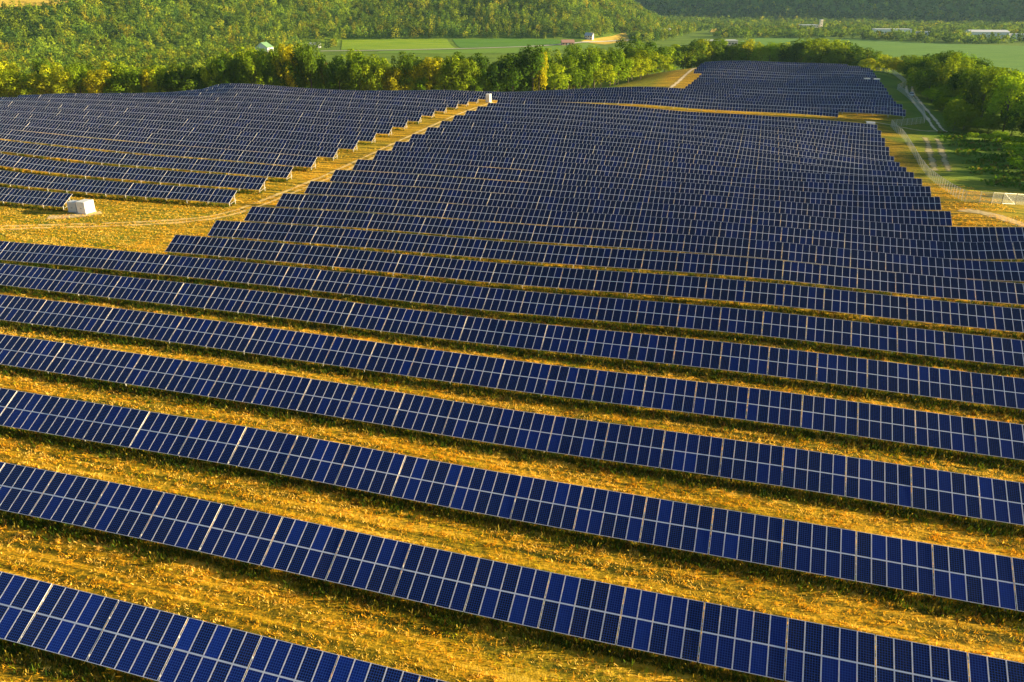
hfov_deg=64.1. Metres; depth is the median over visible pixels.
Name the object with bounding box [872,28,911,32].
building
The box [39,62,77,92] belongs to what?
broadleaf tree
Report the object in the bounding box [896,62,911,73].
broadleaf tree
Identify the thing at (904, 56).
broadleaf tree
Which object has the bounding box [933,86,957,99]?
broadleaf tree
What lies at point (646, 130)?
solar panel row
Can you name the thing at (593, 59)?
broadleaf tree
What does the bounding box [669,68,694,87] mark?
farm track
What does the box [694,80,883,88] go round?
solar panel row
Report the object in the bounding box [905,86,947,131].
access road
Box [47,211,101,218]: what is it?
gravel pad
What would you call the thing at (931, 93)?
broadleaf tree
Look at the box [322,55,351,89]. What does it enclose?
broadleaf tree
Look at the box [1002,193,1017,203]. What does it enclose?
fence gate
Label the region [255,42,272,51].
barn
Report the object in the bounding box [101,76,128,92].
broadleaf tree
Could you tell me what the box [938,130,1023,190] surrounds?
rough grass
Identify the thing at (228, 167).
solar panel row
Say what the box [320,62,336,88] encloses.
broadleaf tree
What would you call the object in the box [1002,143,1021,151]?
shrub
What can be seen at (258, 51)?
broadleaf tree
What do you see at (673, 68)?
broadleaf tree
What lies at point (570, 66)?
broadleaf tree
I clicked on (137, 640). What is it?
solar panel row
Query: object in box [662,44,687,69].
broadleaf tree
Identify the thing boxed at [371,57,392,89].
broadleaf tree
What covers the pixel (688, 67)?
broadleaf tree
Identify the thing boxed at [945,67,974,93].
broadleaf tree
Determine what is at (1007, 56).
field
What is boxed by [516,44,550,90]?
broadleaf tree
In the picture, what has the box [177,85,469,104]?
solar panel row
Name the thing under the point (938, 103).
broadleaf tree
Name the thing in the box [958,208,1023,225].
dirt patch
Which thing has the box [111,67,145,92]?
broadleaf tree
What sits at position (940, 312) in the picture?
solar panel row
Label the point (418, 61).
broadleaf tree
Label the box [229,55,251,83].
broadleaf tree
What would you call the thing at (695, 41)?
broadleaf tree
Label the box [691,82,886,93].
solar panel row
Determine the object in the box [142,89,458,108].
solar panel row
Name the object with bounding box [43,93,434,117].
solar panel row
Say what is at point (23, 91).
broadleaf tree
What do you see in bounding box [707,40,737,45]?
building
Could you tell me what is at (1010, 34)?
building
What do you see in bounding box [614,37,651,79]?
broadleaf tree
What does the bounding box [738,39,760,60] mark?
broadleaf tree
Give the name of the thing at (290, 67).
broadleaf tree
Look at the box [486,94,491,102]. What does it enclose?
inverter cabinet
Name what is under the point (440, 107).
solar panel row
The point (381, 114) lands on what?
solar panel row
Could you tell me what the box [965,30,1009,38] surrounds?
building
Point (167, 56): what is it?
lowland wood
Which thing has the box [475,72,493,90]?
broadleaf tree
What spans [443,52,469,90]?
broadleaf tree
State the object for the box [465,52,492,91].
broadleaf tree
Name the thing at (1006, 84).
broadleaf tree
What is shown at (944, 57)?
broadleaf tree
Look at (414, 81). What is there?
broadleaf tree
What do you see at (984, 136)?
shrub
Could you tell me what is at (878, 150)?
solar panel row
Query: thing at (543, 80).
broadleaf tree
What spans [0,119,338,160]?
solar panel row
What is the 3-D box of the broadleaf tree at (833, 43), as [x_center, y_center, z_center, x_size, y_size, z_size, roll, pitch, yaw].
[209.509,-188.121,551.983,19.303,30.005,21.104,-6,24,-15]
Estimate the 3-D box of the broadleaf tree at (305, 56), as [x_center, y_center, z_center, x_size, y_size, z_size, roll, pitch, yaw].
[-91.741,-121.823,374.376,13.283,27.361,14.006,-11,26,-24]
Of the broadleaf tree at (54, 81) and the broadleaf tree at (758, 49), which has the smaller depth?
the broadleaf tree at (54, 81)
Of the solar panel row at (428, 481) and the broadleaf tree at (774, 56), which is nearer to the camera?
the solar panel row at (428, 481)
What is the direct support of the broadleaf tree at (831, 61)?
on the ground at (900, 152)
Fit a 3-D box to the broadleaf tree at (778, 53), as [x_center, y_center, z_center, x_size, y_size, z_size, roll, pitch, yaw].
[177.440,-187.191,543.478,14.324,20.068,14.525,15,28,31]
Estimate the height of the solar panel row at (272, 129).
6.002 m
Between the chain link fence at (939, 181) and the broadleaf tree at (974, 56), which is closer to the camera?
the chain link fence at (939, 181)
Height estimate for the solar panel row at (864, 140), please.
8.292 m
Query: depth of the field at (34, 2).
1066.01 m
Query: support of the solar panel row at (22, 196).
on the ground at (900, 152)
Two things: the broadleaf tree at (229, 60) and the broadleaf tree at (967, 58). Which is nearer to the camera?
the broadleaf tree at (967, 58)
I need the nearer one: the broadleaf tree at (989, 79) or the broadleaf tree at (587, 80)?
the broadleaf tree at (989, 79)
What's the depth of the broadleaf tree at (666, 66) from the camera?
480.08 m
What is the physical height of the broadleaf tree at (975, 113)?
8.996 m
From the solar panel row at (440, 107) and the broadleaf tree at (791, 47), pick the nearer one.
the solar panel row at (440, 107)
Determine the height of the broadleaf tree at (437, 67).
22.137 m
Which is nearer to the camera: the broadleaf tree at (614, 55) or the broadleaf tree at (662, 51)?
the broadleaf tree at (614, 55)
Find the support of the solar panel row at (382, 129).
on the ground at (900, 152)
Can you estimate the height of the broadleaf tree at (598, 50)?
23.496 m
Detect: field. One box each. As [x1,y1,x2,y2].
[0,0,67,7]
[341,39,454,49]
[376,43,602,53]
[453,39,560,47]
[583,32,628,43]
[738,38,1023,73]
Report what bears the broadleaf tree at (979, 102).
on the ground at (900, 152)
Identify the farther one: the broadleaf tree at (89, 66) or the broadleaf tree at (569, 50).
the broadleaf tree at (569, 50)
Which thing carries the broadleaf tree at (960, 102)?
on the ground at (900, 152)
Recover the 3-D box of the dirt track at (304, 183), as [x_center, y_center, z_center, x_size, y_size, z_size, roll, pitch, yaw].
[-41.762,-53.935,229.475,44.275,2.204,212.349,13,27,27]
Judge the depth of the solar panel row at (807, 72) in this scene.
429.48 m
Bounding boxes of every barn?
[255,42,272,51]
[561,39,574,44]
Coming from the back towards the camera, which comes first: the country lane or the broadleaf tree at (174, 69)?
the country lane
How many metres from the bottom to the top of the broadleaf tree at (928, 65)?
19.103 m
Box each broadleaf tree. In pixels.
[0,61,17,96]
[0,61,20,96]
[0,68,25,96]
[1,72,42,94]
[20,73,36,87]
[25,75,53,94]
[31,59,65,93]
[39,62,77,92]
[43,69,67,93]
[63,62,94,92]
[65,64,89,93]
[82,70,113,92]
[91,60,119,90]
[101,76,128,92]
[106,61,140,92]
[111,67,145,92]
[136,69,157,92]
[139,65,169,91]
[146,65,167,92]
[155,72,186,91]
[166,63,189,82]
[168,64,204,91]
[190,67,211,89]
[200,57,223,88]
[209,57,237,85]
[212,51,235,85]
[227,46,255,80]
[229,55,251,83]
[235,49,270,84]
[248,48,273,81]
[258,62,284,85]
[267,45,280,84]
[271,44,297,86]
[278,51,310,87]
[290,43,313,87]
[296,44,325,88]
[310,53,338,88]
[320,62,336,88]
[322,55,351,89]
[338,48,363,89]
[339,52,376,90]
[357,54,387,90]
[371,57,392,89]
[380,67,406,89]
[390,52,417,88]
[395,65,422,89]
[405,76,432,89]
[413,56,428,89]
[415,57,443,89]
[426,56,447,89]
[431,67,454,90]
[438,55,463,89]
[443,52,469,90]
[451,58,480,90]
[462,68,484,90]
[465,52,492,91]
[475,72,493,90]
[484,61,512,91]
[487,55,515,91]
[496,53,529,91]
[513,55,538,91]
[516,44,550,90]
[531,51,548,90]
[536,48,561,89]
[544,63,571,89]
[554,55,584,88]
[560,44,585,88]
[569,64,593,88]
[577,45,608,87]
[577,48,601,86]
[590,63,616,87]
[598,47,624,85]
[605,59,633,84]
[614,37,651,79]
[619,57,645,82]
[625,50,658,78]
[637,41,667,74]
[640,67,660,73]
[650,54,673,72]
[652,46,683,71]
[656,64,675,70]
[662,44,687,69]
[673,45,697,68]
[680,46,700,68]
[681,42,706,67]
[688,39,710,66]
[693,39,713,65]
[705,38,730,61]
[718,47,736,61]
[726,43,747,60]
[734,49,756,61]
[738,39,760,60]
[749,43,769,60]
[761,42,779,61]
[767,43,790,61]
[779,41,807,62]
[791,38,818,62]
[797,53,817,62]
[808,38,834,62]
[816,48,839,62]
[820,53,843,64]
[821,39,838,48]
[825,45,854,65]
[832,39,849,50]
[838,46,865,65]
[839,42,858,54]
[847,47,881,68]
[858,58,879,66]
[863,54,890,71]
[873,56,899,69]
[884,60,902,70]
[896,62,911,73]
[899,56,924,71]
[900,55,916,60]
[901,59,922,77]
[904,66,932,88]
[913,69,949,98]
[915,53,938,69]
[921,88,938,101]
[924,53,947,70]
[929,81,948,96]
[930,52,970,86]
[931,95,954,107]
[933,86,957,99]
[933,97,950,109]
[934,50,963,81]
[942,98,966,115]
[942,104,971,130]
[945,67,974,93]
[949,95,968,107]
[953,57,976,95]
[954,105,981,129]
[956,52,976,59]
[956,64,990,101]
[962,57,993,92]
[962,69,1007,116]
[968,71,1002,117]
[980,67,1020,127]
[981,112,1001,133]
[986,71,1023,133]
[999,109,1023,135]
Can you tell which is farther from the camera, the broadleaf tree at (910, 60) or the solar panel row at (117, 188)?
the broadleaf tree at (910, 60)
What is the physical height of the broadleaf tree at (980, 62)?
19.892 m
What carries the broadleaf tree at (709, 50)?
on the ground at (900, 152)
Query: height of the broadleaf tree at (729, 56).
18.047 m
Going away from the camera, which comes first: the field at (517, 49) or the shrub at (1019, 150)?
the shrub at (1019, 150)
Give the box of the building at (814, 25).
[798,24,818,28]
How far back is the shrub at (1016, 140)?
257.00 m
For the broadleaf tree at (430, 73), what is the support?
on the ground at (900, 152)
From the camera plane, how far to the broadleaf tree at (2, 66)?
392.88 m
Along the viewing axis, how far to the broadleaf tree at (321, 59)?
396.25 m
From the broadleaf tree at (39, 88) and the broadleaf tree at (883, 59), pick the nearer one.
the broadleaf tree at (39, 88)
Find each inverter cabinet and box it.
[67,200,78,212]
[75,199,95,213]
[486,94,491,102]
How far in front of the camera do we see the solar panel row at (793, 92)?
348.06 m
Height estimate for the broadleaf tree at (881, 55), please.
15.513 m
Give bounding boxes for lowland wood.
[0,41,660,96]
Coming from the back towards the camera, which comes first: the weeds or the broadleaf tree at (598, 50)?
the broadleaf tree at (598, 50)
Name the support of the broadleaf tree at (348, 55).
on the ground at (900, 152)
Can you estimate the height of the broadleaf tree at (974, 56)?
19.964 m
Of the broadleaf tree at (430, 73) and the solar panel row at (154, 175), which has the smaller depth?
the solar panel row at (154, 175)
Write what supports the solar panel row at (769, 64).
on the ground at (900, 152)
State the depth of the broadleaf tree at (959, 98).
307.97 m
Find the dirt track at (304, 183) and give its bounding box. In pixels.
[0,102,492,229]
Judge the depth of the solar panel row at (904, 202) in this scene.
182.38 m
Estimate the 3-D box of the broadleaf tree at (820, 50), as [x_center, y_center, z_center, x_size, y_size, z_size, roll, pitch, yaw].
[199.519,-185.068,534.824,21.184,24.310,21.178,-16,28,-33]
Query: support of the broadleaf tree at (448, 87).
on the ground at (900, 152)
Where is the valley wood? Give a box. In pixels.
[598,0,1023,43]
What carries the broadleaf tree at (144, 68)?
on the ground at (900, 152)
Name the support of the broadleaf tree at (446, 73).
on the ground at (900, 152)
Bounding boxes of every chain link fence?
[891,117,924,125]
[891,120,966,199]
[892,71,905,86]
[897,86,925,122]
[964,191,1004,203]
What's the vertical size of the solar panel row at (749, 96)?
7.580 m
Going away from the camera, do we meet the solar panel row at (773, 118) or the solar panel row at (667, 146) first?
the solar panel row at (667, 146)
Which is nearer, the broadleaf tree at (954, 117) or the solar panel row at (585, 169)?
the solar panel row at (585, 169)
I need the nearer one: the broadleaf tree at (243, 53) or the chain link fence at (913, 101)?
the chain link fence at (913, 101)
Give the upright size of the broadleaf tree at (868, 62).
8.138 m
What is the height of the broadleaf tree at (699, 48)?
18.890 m
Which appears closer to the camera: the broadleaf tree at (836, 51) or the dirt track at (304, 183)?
the dirt track at (304, 183)
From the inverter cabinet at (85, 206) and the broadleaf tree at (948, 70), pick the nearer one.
the inverter cabinet at (85, 206)
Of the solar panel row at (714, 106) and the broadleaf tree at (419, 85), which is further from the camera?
the broadleaf tree at (419, 85)
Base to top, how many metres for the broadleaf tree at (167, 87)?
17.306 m
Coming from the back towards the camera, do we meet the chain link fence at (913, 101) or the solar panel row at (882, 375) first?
the chain link fence at (913, 101)
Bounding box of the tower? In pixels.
[819,19,822,27]
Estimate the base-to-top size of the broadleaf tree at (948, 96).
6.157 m
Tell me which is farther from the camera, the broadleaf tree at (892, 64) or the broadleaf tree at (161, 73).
the broadleaf tree at (892, 64)
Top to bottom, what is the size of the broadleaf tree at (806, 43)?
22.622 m
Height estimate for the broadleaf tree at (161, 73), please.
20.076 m
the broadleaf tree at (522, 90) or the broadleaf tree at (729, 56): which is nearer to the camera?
the broadleaf tree at (522, 90)
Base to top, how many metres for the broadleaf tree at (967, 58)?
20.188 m
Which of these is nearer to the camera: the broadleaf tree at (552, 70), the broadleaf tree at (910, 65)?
the broadleaf tree at (552, 70)
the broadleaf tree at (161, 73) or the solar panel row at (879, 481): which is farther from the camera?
the broadleaf tree at (161, 73)
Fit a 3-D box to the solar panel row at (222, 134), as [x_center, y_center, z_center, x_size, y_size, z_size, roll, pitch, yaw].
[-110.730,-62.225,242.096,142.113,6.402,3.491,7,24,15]
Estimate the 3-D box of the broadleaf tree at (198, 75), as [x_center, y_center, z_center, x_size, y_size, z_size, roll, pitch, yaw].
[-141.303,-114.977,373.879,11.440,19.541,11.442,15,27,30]
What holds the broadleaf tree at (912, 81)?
on the ground at (900, 152)
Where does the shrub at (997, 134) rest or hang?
on the ground at (900, 152)
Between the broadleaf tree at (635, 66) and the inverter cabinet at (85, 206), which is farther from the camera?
the broadleaf tree at (635, 66)
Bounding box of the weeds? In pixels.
[0,93,1023,681]
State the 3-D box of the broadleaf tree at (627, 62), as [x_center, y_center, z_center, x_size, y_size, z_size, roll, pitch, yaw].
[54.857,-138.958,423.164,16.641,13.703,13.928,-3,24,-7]
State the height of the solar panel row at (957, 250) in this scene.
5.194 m
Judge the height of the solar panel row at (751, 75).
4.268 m
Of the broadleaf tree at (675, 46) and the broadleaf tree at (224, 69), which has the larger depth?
the broadleaf tree at (675, 46)
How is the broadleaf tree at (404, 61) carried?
on the ground at (900, 152)
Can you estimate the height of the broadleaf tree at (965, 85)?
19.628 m
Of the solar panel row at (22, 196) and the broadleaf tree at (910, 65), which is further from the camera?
the broadleaf tree at (910, 65)
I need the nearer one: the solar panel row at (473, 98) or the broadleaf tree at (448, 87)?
the solar panel row at (473, 98)
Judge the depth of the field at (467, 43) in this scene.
1144.77 m
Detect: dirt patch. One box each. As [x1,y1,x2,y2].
[922,137,950,170]
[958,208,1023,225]
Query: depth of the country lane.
1079.52 m
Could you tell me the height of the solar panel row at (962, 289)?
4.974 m
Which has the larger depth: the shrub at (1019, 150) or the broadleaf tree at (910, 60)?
the broadleaf tree at (910, 60)
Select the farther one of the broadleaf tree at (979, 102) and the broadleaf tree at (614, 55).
the broadleaf tree at (614, 55)
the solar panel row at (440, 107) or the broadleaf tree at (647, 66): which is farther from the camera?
the broadleaf tree at (647, 66)
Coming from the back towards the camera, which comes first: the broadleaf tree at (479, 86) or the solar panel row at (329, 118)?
the broadleaf tree at (479, 86)
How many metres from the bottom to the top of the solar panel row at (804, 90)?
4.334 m
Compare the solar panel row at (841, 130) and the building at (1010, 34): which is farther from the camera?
the building at (1010, 34)
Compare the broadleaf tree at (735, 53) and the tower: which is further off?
the tower
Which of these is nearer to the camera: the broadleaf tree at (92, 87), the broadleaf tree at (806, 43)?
the broadleaf tree at (92, 87)
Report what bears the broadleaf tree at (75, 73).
on the ground at (900, 152)
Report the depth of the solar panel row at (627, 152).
213.88 m
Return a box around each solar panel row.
[0,97,407,128]
[0,101,392,136]
[0,106,376,142]
[0,112,357,151]
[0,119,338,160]
[0,129,316,169]
[0,140,292,179]
[0,154,266,192]
[0,170,236,205]
[0,187,71,209]
[0,241,1023,366]
[0,263,1023,412]
[0,294,1023,459]
[0,334,1023,525]
[0,388,1023,611]
[0,462,1023,681]
[0,571,446,681]
[18,95,421,123]
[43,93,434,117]
[90,92,447,112]
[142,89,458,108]
[165,235,1023,332]
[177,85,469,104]
[204,83,478,101]
[207,220,1023,306]
[244,206,1023,280]
[276,193,1023,261]
[304,181,1023,242]
[330,170,951,225]
[352,159,941,210]
[372,90,837,117]
[373,150,930,197]
[391,141,921,187]
[403,90,905,118]
[409,134,913,177]
[425,127,905,175]
[439,121,899,170]
[452,115,893,161]
[465,110,888,155]
[476,106,884,146]
[481,91,902,108]
[487,103,880,137]
[497,100,876,129]
[523,89,895,105]
[543,87,892,101]
[685,86,891,98]
[688,84,887,95]
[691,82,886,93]
[694,69,875,77]
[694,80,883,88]
[696,77,881,86]
[697,67,874,75]
[699,65,872,72]
[699,75,879,83]
[701,63,870,70]
[701,72,873,80]
[704,62,859,68]
[710,61,846,65]
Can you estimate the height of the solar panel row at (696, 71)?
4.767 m
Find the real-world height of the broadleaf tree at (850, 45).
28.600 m
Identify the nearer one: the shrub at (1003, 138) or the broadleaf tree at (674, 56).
the shrub at (1003, 138)
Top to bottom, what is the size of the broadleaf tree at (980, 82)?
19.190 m
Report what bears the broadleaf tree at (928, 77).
on the ground at (900, 152)
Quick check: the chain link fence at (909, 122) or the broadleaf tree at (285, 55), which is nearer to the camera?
the chain link fence at (909, 122)
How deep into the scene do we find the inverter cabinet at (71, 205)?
169.03 m
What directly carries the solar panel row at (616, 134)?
on the ground at (900, 152)
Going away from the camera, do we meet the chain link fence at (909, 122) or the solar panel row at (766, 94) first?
the chain link fence at (909, 122)
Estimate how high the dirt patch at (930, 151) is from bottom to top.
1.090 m
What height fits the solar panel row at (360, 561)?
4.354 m
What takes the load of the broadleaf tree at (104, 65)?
on the ground at (900, 152)
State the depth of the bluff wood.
2156.57 m
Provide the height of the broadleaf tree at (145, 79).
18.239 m
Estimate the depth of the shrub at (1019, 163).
221.54 m
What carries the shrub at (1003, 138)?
on the ground at (900, 152)
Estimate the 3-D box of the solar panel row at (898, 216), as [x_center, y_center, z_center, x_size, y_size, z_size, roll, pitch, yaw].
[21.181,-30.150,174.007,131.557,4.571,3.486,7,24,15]
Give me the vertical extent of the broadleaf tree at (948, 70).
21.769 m
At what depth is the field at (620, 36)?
1210.35 m
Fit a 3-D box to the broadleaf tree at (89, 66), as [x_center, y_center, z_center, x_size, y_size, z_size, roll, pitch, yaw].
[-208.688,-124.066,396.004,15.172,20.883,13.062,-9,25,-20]
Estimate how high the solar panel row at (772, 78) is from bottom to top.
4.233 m
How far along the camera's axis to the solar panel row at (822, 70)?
439.59 m
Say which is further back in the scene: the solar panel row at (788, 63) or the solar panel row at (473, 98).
the solar panel row at (788, 63)
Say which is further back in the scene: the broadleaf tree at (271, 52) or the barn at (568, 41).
the barn at (568, 41)
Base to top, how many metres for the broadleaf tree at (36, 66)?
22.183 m
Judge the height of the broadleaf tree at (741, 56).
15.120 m
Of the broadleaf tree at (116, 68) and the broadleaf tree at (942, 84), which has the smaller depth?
the broadleaf tree at (942, 84)
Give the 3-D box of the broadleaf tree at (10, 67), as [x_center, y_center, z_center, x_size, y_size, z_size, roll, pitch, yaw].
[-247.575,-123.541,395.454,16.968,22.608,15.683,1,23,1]
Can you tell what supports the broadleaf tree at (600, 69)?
on the ground at (900, 152)
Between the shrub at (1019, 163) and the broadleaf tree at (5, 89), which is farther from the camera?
the broadleaf tree at (5, 89)
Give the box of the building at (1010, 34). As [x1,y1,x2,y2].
[1009,33,1023,38]
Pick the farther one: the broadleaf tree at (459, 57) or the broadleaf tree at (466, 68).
the broadleaf tree at (459, 57)
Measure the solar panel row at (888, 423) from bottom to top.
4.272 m
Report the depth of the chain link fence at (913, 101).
337.64 m
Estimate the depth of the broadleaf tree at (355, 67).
370.95 m
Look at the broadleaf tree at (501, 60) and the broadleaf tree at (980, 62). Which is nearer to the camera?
the broadleaf tree at (980, 62)
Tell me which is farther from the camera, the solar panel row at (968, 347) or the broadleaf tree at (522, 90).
the broadleaf tree at (522, 90)
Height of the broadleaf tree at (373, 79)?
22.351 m
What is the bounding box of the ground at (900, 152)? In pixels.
[0,0,1023,681]
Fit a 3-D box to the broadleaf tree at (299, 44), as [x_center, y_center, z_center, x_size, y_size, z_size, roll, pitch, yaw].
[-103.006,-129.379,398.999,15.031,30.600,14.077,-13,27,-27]
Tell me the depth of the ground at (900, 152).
72.37 m
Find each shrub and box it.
[967,132,978,137]
[979,133,995,140]
[993,131,1009,140]
[1001,136,1012,141]
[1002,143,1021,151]
[1006,136,1023,144]
[1006,156,1022,163]
[1009,142,1023,151]
[1010,146,1023,158]
[1010,158,1023,173]
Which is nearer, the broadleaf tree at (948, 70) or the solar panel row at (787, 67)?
the broadleaf tree at (948, 70)
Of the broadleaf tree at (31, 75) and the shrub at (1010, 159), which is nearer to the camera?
the shrub at (1010, 159)
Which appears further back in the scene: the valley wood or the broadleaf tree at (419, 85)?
the valley wood
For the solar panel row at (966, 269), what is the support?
on the ground at (900, 152)
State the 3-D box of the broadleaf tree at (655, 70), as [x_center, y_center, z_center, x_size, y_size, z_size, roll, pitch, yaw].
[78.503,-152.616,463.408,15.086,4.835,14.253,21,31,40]
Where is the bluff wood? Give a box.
[634,0,1023,23]
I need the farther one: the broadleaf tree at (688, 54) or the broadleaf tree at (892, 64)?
the broadleaf tree at (688, 54)
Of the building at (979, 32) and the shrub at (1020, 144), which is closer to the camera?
the shrub at (1020, 144)
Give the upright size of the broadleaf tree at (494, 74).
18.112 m
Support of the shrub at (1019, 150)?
on the ground at (900, 152)
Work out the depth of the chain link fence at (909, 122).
289.33 m
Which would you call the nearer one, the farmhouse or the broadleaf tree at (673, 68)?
the broadleaf tree at (673, 68)
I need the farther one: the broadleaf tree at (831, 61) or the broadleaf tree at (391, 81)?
the broadleaf tree at (831, 61)
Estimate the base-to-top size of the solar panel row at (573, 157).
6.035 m
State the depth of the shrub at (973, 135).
269.56 m
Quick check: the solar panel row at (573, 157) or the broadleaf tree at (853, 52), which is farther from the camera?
the broadleaf tree at (853, 52)
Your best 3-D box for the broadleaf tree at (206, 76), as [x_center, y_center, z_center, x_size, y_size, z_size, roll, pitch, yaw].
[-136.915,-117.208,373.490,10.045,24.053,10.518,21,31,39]
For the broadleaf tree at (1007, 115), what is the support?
on the ground at (900, 152)
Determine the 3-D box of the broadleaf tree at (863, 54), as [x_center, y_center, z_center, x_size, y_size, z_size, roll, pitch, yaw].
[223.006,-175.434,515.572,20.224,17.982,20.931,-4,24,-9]
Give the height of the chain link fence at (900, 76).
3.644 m
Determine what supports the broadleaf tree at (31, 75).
on the ground at (900, 152)
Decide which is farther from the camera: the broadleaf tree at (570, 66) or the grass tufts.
the broadleaf tree at (570, 66)
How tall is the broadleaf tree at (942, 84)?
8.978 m
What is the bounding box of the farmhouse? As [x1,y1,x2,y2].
[584,32,593,39]
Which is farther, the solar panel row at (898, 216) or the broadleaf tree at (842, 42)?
the broadleaf tree at (842, 42)
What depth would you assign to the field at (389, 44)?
1119.44 m
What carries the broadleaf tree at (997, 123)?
on the ground at (900, 152)
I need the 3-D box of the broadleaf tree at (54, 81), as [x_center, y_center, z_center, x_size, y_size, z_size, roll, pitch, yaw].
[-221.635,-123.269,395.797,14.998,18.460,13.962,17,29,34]
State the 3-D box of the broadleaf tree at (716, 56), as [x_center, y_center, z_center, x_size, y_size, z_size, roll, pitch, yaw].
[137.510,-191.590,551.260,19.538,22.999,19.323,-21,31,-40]
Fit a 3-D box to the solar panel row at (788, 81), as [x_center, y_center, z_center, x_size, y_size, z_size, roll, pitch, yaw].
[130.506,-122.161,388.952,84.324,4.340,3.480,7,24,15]
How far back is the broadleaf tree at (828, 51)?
527.49 m
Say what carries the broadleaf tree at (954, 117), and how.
on the ground at (900, 152)
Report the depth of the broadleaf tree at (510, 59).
378.21 m
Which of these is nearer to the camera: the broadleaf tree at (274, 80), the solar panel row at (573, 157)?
the solar panel row at (573, 157)
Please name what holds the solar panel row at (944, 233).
on the ground at (900, 152)
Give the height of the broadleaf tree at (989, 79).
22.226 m
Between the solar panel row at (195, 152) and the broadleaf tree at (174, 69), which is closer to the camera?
the solar panel row at (195, 152)
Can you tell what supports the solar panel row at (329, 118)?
on the ground at (900, 152)
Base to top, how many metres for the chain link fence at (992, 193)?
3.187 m
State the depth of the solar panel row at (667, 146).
224.03 m
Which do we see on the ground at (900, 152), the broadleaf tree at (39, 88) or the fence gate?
the broadleaf tree at (39, 88)
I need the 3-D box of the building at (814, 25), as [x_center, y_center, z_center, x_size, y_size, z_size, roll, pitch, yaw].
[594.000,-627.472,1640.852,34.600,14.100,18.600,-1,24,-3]
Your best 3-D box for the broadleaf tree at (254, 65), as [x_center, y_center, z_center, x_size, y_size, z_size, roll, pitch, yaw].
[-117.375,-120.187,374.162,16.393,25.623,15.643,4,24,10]
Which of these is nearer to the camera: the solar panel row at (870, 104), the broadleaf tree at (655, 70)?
the solar panel row at (870, 104)
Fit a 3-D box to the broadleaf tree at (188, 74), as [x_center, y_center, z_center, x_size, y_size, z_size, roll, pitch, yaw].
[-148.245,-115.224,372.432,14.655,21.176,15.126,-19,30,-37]
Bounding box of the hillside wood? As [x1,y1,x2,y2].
[0,0,701,60]
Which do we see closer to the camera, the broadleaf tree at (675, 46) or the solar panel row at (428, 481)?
the solar panel row at (428, 481)
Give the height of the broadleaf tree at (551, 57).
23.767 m
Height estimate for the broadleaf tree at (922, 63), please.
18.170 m
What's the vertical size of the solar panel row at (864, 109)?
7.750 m
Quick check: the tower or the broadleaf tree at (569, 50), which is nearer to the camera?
the broadleaf tree at (569, 50)
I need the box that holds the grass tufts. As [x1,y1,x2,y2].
[0,147,1023,681]
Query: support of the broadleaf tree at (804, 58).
on the ground at (900, 152)
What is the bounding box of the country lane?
[337,39,628,50]
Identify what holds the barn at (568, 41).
on the field at (517, 49)

